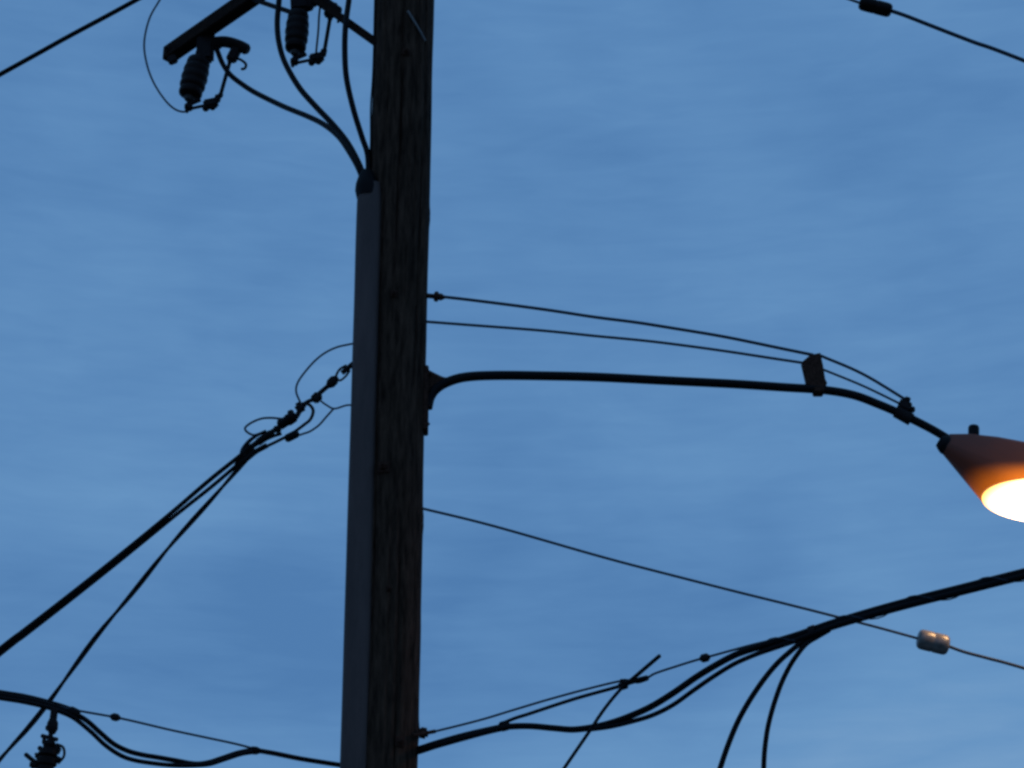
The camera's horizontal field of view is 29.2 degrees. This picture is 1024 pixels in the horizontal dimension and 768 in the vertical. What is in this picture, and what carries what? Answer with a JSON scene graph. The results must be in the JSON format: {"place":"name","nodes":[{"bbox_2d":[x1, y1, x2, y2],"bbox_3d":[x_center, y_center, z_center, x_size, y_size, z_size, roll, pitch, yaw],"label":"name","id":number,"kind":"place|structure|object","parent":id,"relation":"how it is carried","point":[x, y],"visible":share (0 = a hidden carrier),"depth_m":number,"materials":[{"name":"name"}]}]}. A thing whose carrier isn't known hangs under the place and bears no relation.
{"place":"outdoors","nodes":[
{"label":"outdoors","id":0,"kind":"place"},
{"bbox_2d":[0,0,1023,767],"label":"sky","id":1,"kind":"structure","parent":0,"point":[837,180],"materials":[{"name":"blue"}]},
{"bbox_2d":[849,0,1023,62],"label":"span wire","id":2,"kind":"object","parent":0,"point":[881,8],"visible":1,"depth_m":13.35,"materials":[{"name":"metal"}]},
{"bbox_3d":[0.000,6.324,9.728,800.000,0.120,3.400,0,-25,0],"label":"pavement","id":3,"kind":"structure","parent":0,"visible":0},
{"bbox_2d":[162,0,433,767],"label":"utility pole","id":4,"kind":"object","parent":3,"relation":"on","point":[380,725],"visible":1,"depth_m":13.06,"materials":[{"name":"brown wood"}]},
{"bbox_2d":[0,0,139,76],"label":"overhead conductor","id":5,"kind":"object","parent":4,"relation":"attached to","point":[65,38],"visible":1,"depth_m":13.04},
{"bbox_2d":[0,690,339,767],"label":"cable bundle","id":6,"kind":"object","parent":4,"relation":"attached to","point":[74,714],"visible":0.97,"depth_m":11.59,"materials":[{"name":"black rubber"}]},
{"bbox_2d":[24,708,65,767],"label":"hanging bracket","id":7,"kind":"object","parent":6,"relation":"hanging from","point":[46,755],"visible":1,"depth_m":11.41,"materials":[{"name":"metal"}]},
{"bbox_2d":[60,705,249,747],"bbox_3d":[-2.111,2.050,11.705,1.168,0.184,0.049,6,-26,-13],"label":"support strand","id":8,"kind":"object","parent":6,"relation":"attached to","point":[115,717],"visible":1,"depth_m":11.70,"materials":[{"name":"metal"}]},
{"bbox_2d":[167,35,250,112],"bbox_3d":[-2.486,-2.575,16.024,0.680,0.855,0.216,0,-25,0],"label":"fused cutout","id":9,"kind":"object","parent":4,"relation":"hanging from","point":[194,77],"visible":0.98,"depth_m":15.96,"materials":[{"name":"brown ceramic"}]},
{"bbox_2d":[143,0,187,112],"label":"jumper wire","id":10,"kind":"object","parent":9,"relation":"attached to","point":[147,66],"visible":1,"depth_m":16.05,"materials":[{"name":"metal"}]},
{"bbox_2d":[214,45,360,175],"bbox_3d":[-1.728,-2.128,15.039,0.182,2.287,2.098,22,-33,-38],"label":"riser cable","id":11,"kind":"object","parent":4,"relation":"attached to","point":[251,90],"visible":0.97,"depth_m":15.18,"materials":[{"name":"black rubber"}]},
{"bbox_2d":[234,362,351,465],"bbox_3d":[-1.442,0.197,13.053,0.770,0.770,0.087,0,-25,0],"label":"dead end clamp","id":12,"kind":"object","parent":4,"relation":"attached to","point":[291,417],"visible":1,"depth_m":13.00,"materials":[{"name":"metal"}]},
{"bbox_2d":[0,444,252,656],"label":"service cable","id":13,"kind":"object","parent":12,"relation":"attached to","point":[83,586],"visible":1,"depth_m":12.43,"materials":[{"name":"black rubber"}]},
{"bbox_2d":[0,447,253,761],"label":"service cable","id":14,"kind":"object","parent":12,"relation":"attached to","point":[103,627],"visible":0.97,"depth_m":12.34,"materials":[{"name":"black rubber"}]},
{"bbox_2d":[244,417,279,435],"bbox_3d":[-1.654,0.281,13.018,0.247,0.138,0.016,0,-25,0],"label":"loop wire","id":15,"kind":"object","parent":12,"relation":"attached to","point":[250,423],"visible":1,"depth_m":13.03,"materials":[{"name":"metal"}]},
{"bbox_2d":[300,408,333,435],"bbox_3d":[-1.307,0.256,13.030,0.249,0.211,0.016,0,-25,0],"label":"loop wire","id":16,"kind":"object","parent":12,"relation":"attached to","point":[320,423],"visible":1,"depth_m":13.02,"materials":[{"name":"metal"}]},
{"bbox_2d":[285,0,341,67],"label":"fused cutout","id":17,"kind":"object","parent":4,"relation":"hanging from","point":[296,31],"visible":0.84,"depth_m":15.04,"materials":[{"name":"brown ceramic"}]},
{"bbox_2d":[274,0,363,169],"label":"riser cable","id":18,"kind":"object","parent":4,"relation":"attached to","point":[322,113],"visible":0.98,"depth_m":14.53,"materials":[{"name":"black rubber"}]},
{"bbox_2d":[295,343,352,401],"bbox_3d":[-1.251,-0.078,13.189,0.402,0.455,0.015,0,-25,0],"label":"loop wire","id":19,"kind":"object","parent":4,"relation":"attached to","point":[312,363],"visible":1,"depth_m":13.21,"materials":[{"name":"metal"}]},
{"bbox_2d":[320,400,350,409],"bbox_3d":[-1.163,0.140,13.085,0.234,0.068,0.014,0,-25,0],"label":"loop wire","id":20,"kind":"object","parent":4,"relation":"attached to","point":[328,406],"visible":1,"depth_m":13.08,"materials":[{"name":"metal"}]},
{"bbox_2d":[342,0,371,168],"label":"riser cable","id":21,"kind":"object","parent":4,"relation":"attached to","point":[361,135],"visible":1,"depth_m":14.20,"materials":[{"name":"black rubber"}]},
{"bbox_2d":[412,640,765,738],"bbox_3d":[0.403,1.835,11.722,2.428,0.314,0.147,-13,-28,25],"label":"support strand","id":22,"kind":"object","parent":4,"relation":"attached to","point":[423,733],"visible":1,"depth_m":11.71,"materials":[{"name":"metal"}]},
{"bbox_2d":[562,654,660,767],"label":"tie wire","id":23,"kind":"object","parent":22,"relation":"attached to","point":[623,684],"visible":1,"depth_m":11.49,"materials":[{"name":"metal"}]},
{"bbox_2d":[417,568,1023,754],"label":"cable bundle","id":24,"kind":"object","parent":4,"relation":"attached to","point":[871,613],"visible":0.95,"depth_m":11.31,"materials":[{"name":"rubber"}]},
{"bbox_2d":[717,639,807,767],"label":"drop cable","id":25,"kind":"object","parent":24,"relation":"hanging from","point":[766,676],"visible":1,"depth_m":11.06,"materials":[{"name":"black rubber"}]},
{"bbox_2d":[761,631,830,767],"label":"drop cable","id":26,"kind":"object","parent":24,"relation":"hanging from","point":[800,650],"visible":1,"depth_m":11.06,"materials":[{"name":"black rubber"}]},
{"bbox_2d":[422,291,1023,520],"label":"street lamp","id":27,"kind":"object","parent":4,"relation":"attached to","point":[989,470],"visible":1,"depth_m":13.22,"materials":[{"name":"metal"}]},
{"bbox_2d":[423,507,1023,669],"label":"span wire","id":28,"kind":"object","parent":4,"relation":"attached to","point":[932,642],"visible":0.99,"depth_m":12.86,"materials":[{"name":"metal"}]}
]}

